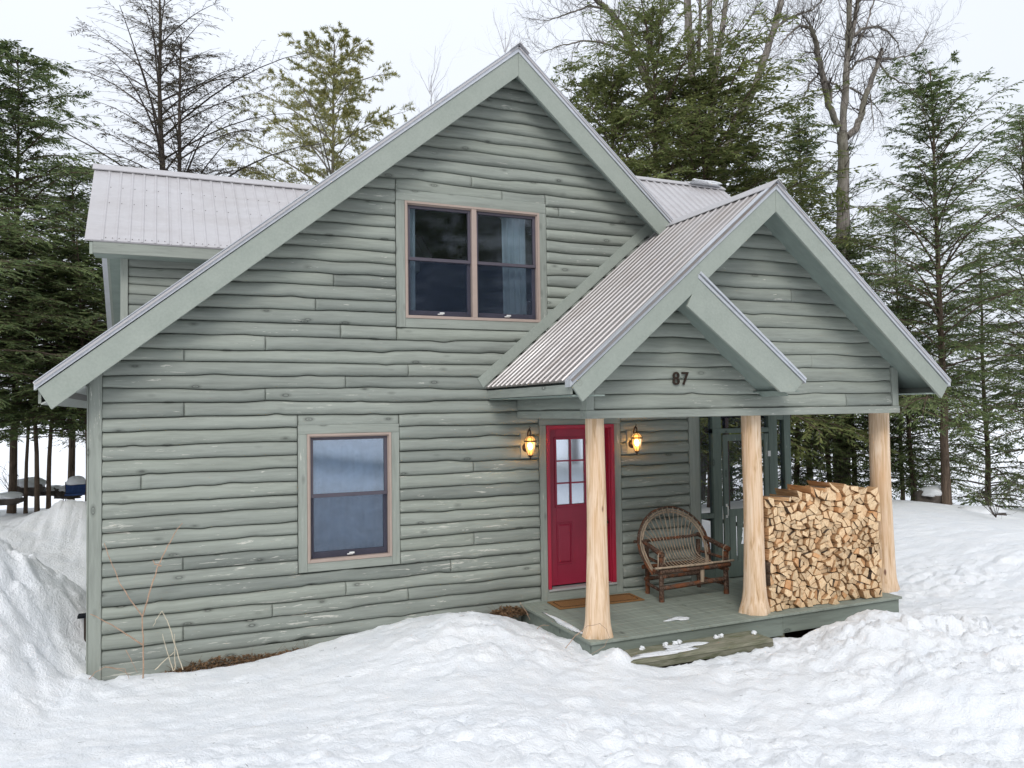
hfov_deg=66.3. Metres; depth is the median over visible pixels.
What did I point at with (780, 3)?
bare tree
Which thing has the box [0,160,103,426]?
hemlock tree
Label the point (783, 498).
firewood log
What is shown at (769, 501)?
firewood log
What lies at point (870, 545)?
firewood stack
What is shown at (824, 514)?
firewood log
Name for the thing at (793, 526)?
firewood log
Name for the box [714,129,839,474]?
hemlock tree
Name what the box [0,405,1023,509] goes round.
frozen lake
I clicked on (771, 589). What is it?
firewood log
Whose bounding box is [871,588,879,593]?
firewood log
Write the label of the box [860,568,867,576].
firewood log
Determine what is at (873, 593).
firewood log
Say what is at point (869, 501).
firewood log
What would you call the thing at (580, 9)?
bare tree
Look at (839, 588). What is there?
firewood log
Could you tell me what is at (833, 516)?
firewood log
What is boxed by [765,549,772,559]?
firewood log
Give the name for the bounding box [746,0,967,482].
bare tree
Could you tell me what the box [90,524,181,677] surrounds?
bare sapling
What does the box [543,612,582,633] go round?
snow patch
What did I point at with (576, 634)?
dry twig
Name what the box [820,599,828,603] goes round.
firewood log
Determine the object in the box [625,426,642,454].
wall lantern
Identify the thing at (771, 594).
firewood log
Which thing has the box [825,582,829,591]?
firewood log
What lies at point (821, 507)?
firewood log
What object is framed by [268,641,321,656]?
leaf litter
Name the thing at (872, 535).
firewood log
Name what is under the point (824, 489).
firewood log
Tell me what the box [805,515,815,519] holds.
firewood log
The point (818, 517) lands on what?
firewood log
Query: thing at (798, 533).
firewood log
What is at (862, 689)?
snow ground
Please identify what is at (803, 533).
firewood log
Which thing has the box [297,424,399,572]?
window
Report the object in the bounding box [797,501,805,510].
firewood log
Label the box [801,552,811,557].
firewood log
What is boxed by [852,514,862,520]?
firewood log
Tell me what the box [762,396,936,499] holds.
hemlock tree
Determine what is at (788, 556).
firewood log
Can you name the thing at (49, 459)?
hemlock tree
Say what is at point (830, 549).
firewood log
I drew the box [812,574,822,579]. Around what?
firewood log
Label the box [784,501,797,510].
firewood log
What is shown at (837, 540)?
firewood log
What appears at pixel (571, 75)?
tree
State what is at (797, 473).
hemlock tree
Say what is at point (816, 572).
firewood log
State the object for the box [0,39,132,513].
hemlock tree
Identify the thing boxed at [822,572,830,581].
firewood log
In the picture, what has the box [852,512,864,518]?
firewood log
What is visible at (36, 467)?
hemlock tree
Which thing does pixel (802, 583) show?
firewood log
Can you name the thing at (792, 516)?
firewood log
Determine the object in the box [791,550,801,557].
firewood log
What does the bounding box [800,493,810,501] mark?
firewood log
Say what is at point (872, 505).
firewood log
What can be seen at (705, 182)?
snow patch
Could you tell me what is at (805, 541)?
firewood log
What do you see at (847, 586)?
firewood log
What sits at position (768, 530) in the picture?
firewood log
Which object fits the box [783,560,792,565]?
firewood log
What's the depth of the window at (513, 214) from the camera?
9.98 m
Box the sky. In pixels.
[0,0,1023,416]
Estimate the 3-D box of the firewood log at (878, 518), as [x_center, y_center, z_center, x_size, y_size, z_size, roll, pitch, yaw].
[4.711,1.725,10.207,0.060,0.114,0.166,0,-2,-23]
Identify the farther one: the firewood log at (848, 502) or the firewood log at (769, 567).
the firewood log at (848, 502)
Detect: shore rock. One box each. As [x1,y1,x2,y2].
[0,491,25,505]
[17,477,45,496]
[41,485,61,495]
[54,485,81,498]
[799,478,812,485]
[914,485,952,503]
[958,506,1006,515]
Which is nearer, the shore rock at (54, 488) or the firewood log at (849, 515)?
the firewood log at (849, 515)
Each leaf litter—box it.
[164,649,272,672]
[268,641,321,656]
[490,604,528,618]
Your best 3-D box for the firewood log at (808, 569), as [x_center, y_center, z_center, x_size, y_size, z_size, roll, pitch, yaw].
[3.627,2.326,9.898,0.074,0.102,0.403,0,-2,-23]
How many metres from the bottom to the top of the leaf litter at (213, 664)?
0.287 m
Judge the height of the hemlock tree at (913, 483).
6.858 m
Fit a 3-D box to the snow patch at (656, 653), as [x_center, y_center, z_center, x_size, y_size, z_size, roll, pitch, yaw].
[1.569,2.864,8.339,1.201,0.020,0.141,0,-2,-23]
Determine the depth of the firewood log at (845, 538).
9.95 m
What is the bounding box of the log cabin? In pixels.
[33,42,950,679]
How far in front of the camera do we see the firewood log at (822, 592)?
9.83 m
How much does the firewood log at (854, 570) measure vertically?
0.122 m
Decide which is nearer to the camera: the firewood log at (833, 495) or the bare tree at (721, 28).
the firewood log at (833, 495)
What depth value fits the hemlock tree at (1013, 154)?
22.73 m
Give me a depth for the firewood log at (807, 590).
9.73 m
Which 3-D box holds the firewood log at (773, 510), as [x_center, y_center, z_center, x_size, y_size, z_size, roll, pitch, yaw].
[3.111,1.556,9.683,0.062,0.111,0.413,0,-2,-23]
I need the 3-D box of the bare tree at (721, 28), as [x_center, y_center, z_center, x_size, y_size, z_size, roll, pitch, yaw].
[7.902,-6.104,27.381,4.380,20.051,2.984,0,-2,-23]
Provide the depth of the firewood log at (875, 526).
10.16 m
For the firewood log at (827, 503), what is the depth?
9.84 m
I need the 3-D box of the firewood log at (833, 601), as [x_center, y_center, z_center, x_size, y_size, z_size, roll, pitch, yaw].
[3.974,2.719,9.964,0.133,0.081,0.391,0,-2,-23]
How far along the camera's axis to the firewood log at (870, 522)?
10.11 m
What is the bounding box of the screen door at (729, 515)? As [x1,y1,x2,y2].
[721,433,770,576]
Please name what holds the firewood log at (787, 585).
on the firewood log at (786, 592)
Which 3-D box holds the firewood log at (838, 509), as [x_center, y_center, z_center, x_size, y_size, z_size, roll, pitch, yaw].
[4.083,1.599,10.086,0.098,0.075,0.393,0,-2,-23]
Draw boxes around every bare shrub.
[1,467,18,491]
[947,437,1022,516]
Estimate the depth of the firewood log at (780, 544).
9.50 m
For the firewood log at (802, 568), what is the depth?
9.65 m
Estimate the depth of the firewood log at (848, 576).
9.92 m
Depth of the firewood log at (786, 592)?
9.53 m
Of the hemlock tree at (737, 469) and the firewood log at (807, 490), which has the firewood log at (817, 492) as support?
the firewood log at (807, 490)
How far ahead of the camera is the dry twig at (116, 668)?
8.00 m
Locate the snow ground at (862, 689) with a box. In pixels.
[0,499,1023,767]
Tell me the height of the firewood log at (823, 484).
0.138 m
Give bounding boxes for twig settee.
[633,506,734,602]
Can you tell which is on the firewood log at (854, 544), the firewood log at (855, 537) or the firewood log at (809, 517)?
the firewood log at (855, 537)
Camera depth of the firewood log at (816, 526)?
9.74 m
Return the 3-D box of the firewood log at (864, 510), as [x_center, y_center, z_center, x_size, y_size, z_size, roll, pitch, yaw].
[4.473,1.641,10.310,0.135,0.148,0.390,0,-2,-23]
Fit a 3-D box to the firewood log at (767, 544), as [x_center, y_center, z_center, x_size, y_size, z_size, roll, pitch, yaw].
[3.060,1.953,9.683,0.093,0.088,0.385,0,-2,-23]
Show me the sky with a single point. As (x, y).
(402, 32)
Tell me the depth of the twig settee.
10.48 m
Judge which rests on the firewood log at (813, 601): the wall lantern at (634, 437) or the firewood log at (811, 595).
the firewood log at (811, 595)
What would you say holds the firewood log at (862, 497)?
on the firewood log
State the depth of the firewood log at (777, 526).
9.52 m
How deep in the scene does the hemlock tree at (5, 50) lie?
15.03 m
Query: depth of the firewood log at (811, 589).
9.77 m
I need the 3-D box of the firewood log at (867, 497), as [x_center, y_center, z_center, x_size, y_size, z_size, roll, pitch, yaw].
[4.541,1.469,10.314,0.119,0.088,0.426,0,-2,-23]
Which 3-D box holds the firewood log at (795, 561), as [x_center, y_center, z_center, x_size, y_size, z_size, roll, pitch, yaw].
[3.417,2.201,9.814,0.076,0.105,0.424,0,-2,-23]
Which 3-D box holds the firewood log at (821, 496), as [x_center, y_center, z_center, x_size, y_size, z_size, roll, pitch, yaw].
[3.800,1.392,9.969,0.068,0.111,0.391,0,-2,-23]
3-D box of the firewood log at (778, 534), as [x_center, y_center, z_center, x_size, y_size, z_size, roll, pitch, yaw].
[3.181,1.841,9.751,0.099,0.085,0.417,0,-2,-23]
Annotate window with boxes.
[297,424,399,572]
[394,189,546,331]
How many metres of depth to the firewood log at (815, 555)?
9.73 m
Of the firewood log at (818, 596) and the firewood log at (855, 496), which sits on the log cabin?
the firewood log at (818, 596)
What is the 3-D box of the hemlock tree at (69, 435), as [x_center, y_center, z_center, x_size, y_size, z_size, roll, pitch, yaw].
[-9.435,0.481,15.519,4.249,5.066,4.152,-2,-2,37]
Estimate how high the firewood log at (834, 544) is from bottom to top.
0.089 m
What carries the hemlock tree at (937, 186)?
on the snow ground at (862, 689)
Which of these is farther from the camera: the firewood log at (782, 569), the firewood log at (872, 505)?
the firewood log at (872, 505)
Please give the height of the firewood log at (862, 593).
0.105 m
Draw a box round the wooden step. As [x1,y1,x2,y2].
[623,631,773,666]
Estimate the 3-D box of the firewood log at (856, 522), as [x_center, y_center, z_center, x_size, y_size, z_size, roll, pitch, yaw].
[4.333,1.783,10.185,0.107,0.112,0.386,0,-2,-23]
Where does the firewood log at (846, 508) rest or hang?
on the firewood log
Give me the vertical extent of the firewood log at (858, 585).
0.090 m
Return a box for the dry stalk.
[153,611,182,670]
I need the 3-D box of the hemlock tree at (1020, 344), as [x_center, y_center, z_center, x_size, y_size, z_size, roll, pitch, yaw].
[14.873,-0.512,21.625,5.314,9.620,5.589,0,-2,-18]
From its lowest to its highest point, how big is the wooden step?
0.422 m
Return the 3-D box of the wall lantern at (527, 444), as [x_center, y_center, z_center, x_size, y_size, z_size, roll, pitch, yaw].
[0.212,0.752,10.053,0.165,0.432,0.256,0,-2,-23]
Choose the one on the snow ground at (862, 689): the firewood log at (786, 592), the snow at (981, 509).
the snow at (981, 509)
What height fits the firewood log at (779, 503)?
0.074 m
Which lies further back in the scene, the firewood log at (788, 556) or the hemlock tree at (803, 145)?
the hemlock tree at (803, 145)
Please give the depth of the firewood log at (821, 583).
9.76 m
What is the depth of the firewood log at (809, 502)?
9.76 m
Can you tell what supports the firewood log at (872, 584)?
on the firewood log at (873, 593)
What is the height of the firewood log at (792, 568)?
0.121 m
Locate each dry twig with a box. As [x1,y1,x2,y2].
[89,650,137,678]
[520,602,609,653]
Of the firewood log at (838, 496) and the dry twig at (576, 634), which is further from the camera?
the firewood log at (838, 496)
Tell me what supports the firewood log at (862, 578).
on the firewood log
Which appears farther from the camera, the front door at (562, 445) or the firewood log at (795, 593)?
the front door at (562, 445)
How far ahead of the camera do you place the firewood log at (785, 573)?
9.53 m
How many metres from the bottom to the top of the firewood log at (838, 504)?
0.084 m
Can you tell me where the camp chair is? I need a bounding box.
[63,476,85,500]
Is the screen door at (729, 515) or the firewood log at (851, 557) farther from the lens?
the screen door at (729, 515)
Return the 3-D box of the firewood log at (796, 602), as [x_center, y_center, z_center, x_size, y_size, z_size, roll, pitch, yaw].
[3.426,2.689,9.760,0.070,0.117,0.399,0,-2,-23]
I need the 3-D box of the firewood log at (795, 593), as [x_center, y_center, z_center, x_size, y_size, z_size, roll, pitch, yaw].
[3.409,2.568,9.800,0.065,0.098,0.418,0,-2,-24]
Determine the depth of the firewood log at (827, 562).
9.81 m
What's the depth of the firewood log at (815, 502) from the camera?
9.82 m
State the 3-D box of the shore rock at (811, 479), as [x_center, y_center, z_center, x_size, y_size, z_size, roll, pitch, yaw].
[9.067,3.101,24.264,0.637,0.425,0.773,-2,-2,26]
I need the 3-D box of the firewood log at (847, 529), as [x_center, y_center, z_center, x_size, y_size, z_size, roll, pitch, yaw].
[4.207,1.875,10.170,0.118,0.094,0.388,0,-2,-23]
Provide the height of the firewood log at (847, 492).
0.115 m
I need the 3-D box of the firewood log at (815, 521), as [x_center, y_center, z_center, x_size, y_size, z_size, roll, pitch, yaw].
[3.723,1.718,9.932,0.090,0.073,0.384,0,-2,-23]
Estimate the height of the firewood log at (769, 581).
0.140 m
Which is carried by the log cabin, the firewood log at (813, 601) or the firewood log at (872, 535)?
the firewood log at (813, 601)
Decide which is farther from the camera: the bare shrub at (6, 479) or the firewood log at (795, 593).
the bare shrub at (6, 479)
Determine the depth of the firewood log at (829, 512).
9.86 m
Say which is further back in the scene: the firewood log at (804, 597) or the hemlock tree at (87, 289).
the hemlock tree at (87, 289)
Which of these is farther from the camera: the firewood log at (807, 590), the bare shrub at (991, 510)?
the bare shrub at (991, 510)
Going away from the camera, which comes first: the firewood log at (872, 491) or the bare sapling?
the bare sapling
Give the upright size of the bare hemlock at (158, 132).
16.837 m
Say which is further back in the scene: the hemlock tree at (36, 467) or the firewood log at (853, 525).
the hemlock tree at (36, 467)
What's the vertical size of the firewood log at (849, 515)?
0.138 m
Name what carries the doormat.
on the log cabin
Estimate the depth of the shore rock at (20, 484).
16.04 m
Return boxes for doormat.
[547,593,644,609]
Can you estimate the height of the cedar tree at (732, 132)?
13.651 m
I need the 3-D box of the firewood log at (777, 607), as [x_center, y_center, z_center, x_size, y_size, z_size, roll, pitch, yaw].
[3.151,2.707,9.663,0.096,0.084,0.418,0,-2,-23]
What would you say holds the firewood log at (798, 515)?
on the firewood log
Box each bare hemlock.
[0,0,349,448]
[37,21,273,447]
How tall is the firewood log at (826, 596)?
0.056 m
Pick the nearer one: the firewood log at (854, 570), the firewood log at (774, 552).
the firewood log at (774, 552)
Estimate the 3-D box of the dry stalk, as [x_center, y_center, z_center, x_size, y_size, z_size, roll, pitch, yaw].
[-3.585,2.677,8.181,0.292,0.640,0.048,0,-2,-23]
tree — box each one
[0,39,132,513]
[0,41,101,388]
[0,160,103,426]
[0,160,104,499]
[0,232,106,511]
[0,233,106,500]
[0,261,106,508]
[0,283,103,513]
[2,229,106,431]
[214,21,414,184]
[394,31,451,126]
[475,13,536,56]
[500,0,709,174]
[550,32,731,485]
[555,39,583,103]
[562,0,760,432]
[608,1,922,507]
[674,0,715,178]
[684,0,802,493]
[700,0,833,500]
[701,414,868,500]
[701,420,792,503]
[705,479,742,502]
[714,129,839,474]
[723,108,922,486]
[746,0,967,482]
[762,343,1013,502]
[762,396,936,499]
[777,231,962,485]
[818,48,1023,504]
[833,282,1023,509]
[856,190,988,499]
[892,249,1023,507]
[921,109,1023,437]
[930,204,1023,505]
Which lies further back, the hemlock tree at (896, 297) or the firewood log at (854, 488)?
the hemlock tree at (896, 297)
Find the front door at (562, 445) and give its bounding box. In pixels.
[538,418,622,600]
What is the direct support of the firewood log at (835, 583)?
on the firewood log
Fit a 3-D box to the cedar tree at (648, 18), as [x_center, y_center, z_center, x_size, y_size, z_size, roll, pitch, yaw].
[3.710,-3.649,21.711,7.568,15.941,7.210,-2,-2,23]
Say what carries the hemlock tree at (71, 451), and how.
on the snow ground at (862, 689)
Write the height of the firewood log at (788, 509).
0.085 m
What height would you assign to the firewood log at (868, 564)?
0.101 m
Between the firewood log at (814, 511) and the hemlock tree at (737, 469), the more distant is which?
the hemlock tree at (737, 469)
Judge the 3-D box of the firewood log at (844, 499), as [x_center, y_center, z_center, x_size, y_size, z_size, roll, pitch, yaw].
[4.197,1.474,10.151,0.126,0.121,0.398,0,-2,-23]
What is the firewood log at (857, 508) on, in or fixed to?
on the firewood log at (861, 515)
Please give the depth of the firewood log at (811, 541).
9.68 m
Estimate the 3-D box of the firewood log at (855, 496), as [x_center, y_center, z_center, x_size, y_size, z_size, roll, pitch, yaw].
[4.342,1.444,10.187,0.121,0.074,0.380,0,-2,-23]
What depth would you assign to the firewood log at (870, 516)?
10.12 m
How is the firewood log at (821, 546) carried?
on the firewood log at (816, 551)
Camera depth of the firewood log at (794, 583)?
9.60 m
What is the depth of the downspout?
8.43 m
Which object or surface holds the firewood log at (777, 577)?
on the firewood log
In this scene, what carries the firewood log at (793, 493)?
on the firewood log at (801, 505)
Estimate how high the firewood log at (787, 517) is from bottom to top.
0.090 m
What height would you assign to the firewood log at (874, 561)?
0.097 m
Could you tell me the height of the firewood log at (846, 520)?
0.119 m
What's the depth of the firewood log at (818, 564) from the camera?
9.77 m
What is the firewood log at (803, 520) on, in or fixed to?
on the firewood log
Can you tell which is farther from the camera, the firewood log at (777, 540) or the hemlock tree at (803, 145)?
the hemlock tree at (803, 145)
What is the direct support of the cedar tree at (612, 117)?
on the snow ground at (862, 689)
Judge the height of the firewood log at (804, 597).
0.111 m
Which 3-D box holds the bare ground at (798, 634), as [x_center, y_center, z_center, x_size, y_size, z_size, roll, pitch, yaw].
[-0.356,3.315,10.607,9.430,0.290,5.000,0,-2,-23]
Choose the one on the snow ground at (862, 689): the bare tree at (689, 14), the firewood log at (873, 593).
the bare tree at (689, 14)
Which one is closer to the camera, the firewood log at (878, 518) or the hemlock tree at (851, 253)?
the firewood log at (878, 518)
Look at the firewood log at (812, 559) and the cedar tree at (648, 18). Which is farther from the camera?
the cedar tree at (648, 18)
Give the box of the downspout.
[77,613,85,641]
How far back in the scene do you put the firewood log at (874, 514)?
10.12 m
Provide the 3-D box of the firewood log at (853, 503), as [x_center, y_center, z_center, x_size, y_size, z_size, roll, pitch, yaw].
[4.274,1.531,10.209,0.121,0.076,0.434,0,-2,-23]
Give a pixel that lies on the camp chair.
(75, 485)
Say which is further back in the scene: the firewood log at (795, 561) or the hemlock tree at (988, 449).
the hemlock tree at (988, 449)
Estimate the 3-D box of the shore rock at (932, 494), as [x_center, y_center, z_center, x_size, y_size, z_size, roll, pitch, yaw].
[10.807,2.852,20.165,0.883,0.500,0.761,0,-2,-23]
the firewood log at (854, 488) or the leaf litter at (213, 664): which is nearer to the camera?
the leaf litter at (213, 664)
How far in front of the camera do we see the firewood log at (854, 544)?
10.01 m
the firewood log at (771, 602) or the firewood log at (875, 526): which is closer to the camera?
the firewood log at (771, 602)
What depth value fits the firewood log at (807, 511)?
9.73 m
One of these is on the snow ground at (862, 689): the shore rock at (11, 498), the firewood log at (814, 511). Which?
the shore rock at (11, 498)
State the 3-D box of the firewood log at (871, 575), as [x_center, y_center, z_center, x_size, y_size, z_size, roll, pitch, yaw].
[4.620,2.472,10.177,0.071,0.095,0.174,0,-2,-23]
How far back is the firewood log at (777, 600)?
9.48 m
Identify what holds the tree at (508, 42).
on the frozen lake
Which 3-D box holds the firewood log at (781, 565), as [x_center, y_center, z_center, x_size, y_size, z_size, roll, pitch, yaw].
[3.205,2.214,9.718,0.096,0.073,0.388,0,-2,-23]
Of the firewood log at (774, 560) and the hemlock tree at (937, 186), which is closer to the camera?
the firewood log at (774, 560)
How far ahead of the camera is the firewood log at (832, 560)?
9.84 m
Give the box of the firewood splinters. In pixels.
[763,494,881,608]
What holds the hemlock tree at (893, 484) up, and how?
on the snow ground at (862, 689)
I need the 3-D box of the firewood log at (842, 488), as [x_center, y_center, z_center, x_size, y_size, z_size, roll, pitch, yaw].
[4.165,1.337,10.129,0.113,0.130,0.394,0,-2,-23]
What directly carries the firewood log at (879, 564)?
on the firewood log
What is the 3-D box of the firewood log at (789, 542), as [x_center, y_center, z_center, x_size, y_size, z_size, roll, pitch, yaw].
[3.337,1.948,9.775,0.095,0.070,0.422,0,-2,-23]
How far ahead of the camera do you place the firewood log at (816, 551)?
9.76 m
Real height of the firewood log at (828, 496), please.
0.164 m
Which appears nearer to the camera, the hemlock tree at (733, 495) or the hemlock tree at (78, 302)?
the hemlock tree at (78, 302)
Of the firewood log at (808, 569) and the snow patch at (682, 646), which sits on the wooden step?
the snow patch at (682, 646)
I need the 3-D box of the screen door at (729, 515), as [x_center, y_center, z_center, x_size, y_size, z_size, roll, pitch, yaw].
[3.469,1.765,11.513,0.868,2.060,0.074,0,-2,-23]
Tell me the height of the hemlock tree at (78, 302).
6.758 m
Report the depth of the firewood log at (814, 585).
9.75 m
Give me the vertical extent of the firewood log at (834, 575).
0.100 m
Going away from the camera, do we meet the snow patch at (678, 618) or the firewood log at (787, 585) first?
the snow patch at (678, 618)
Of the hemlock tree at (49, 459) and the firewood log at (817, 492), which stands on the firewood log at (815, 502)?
the firewood log at (817, 492)
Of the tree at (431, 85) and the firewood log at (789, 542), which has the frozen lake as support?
the tree at (431, 85)
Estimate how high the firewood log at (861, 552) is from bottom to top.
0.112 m
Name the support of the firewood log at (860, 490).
on the firewood log at (862, 497)
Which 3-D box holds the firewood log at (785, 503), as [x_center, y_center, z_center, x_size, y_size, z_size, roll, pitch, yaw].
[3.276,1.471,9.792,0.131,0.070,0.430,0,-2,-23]
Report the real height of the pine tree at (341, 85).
19.035 m
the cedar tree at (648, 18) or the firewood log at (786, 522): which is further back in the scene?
the cedar tree at (648, 18)
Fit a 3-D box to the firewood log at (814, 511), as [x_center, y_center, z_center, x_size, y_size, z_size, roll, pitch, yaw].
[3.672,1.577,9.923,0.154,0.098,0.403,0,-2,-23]
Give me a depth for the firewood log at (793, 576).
9.62 m
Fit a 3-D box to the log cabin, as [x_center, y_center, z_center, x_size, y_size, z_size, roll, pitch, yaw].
[-1.259,-0.337,12.819,10.402,7.721,10.690,0,-2,-23]
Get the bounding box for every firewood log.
[763,496,790,500]
[763,497,774,506]
[763,499,770,508]
[764,525,773,534]
[764,534,774,538]
[764,538,781,543]
[764,541,772,547]
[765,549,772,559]
[765,561,774,572]
[766,573,773,585]
[766,587,775,591]
[767,507,776,515]
[767,590,776,598]
[768,597,780,603]
[768,598,775,606]
[771,557,777,563]
[772,550,777,556]
[772,573,780,581]
[773,523,780,530]
[773,529,786,541]
[773,541,784,546]
[773,562,783,568]
[774,500,789,505]
[774,501,783,507]
[774,603,781,610]
[775,488,801,499]
[775,530,781,537]
[775,571,788,576]
[776,567,785,572]
[779,514,790,521]
[779,579,790,589]
[780,519,789,526]
[780,587,791,596]
[783,551,791,560]
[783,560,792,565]
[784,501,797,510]
[784,506,792,513]
[785,539,793,545]
[787,484,815,496]
[787,513,794,519]
[787,560,795,570]
[787,579,798,587]
[789,486,827,491]
[789,524,796,528]
[790,571,795,580]
[791,529,801,536]
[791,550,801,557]
[792,511,801,520]
[792,558,798,566]
[793,589,798,596]
[793,598,799,606]
[794,592,806,600]
[795,518,806,523]
[795,565,806,571]
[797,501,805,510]
[798,580,806,585]
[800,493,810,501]
[800,530,807,536]
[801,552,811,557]
[802,537,808,546]
[802,576,814,585]
[803,500,812,505]
[803,509,812,515]
[804,587,809,597]
[805,506,817,513]
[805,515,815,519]
[805,566,812,574]
[806,582,817,587]
[806,586,815,592]
[807,480,839,492]
[807,597,815,604]
[808,539,813,546]
[808,549,820,554]
[808,556,817,562]
[808,591,814,598]
[810,562,823,567]
[811,552,819,557]
[812,524,820,529]
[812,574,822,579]
[813,498,819,507]
[813,519,819,523]
[813,569,820,574]
[814,488,819,496]
[815,515,822,520]
[815,543,825,549]
[815,577,826,588]
[816,588,824,596]
[817,490,823,498]
[817,559,830,565]
[817,590,820,602]
[818,504,827,510]
[819,486,830,500]
[820,500,830,506]
[820,511,828,518]
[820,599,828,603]
[821,593,830,598]
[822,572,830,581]
[823,512,836,520]
[824,519,828,526]
[825,510,832,518]
[825,558,833,567]
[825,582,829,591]
[827,547,834,553]
[827,571,838,579]
[828,490,835,500]
[828,597,839,604]
[829,482,849,493]
[830,537,840,542]
[832,527,844,537]
[832,542,841,546]
[832,580,837,586]
[833,492,841,500]
[833,506,842,512]
[834,501,842,507]
[834,585,844,590]
[836,553,846,559]
[839,494,851,503]
[841,488,850,495]
[841,506,849,512]
[841,535,849,542]
[842,511,852,519]
[842,517,849,525]
[842,526,851,533]
[843,496,851,505]
[844,572,851,580]
[844,583,849,590]
[847,553,854,561]
[847,562,853,569]
[848,485,857,491]
[849,500,855,505]
[849,521,856,528]
[849,534,857,540]
[850,504,862,512]
[850,518,859,526]
[850,542,857,547]
[851,493,860,499]
[851,566,856,574]
[851,583,863,589]
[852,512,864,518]
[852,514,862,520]
[855,487,864,493]
[857,548,863,555]
[857,574,866,582]
[857,589,866,597]
[860,494,864,502]
[860,504,866,515]
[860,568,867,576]
[862,500,876,509]
[863,580,875,588]
[864,493,872,500]
[864,497,873,503]
[865,513,874,520]
[865,560,872,567]
[866,486,877,495]
[866,519,874,524]
[866,572,874,578]
[867,510,876,518]
[867,532,875,537]
[867,565,877,574]
[869,522,878,529]
[869,589,879,597]
[870,558,877,565]
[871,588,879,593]
[873,492,879,502]
[875,513,880,520]
[876,559,881,567]
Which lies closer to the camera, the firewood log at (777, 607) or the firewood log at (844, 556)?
the firewood log at (777, 607)
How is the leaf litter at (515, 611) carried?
on the snow ground at (862, 689)
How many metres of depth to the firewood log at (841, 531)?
9.95 m
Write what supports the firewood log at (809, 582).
on the firewood log at (814, 585)
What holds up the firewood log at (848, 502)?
on the firewood log at (846, 508)
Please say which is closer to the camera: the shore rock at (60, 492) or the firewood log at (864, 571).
the firewood log at (864, 571)
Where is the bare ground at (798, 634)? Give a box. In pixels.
[661,627,819,667]
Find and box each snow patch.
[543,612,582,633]
[631,647,696,659]
[663,642,708,649]
[665,616,688,620]
[686,178,721,186]
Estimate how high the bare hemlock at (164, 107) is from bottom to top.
15.040 m
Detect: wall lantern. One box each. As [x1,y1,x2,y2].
[519,426,536,459]
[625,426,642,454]

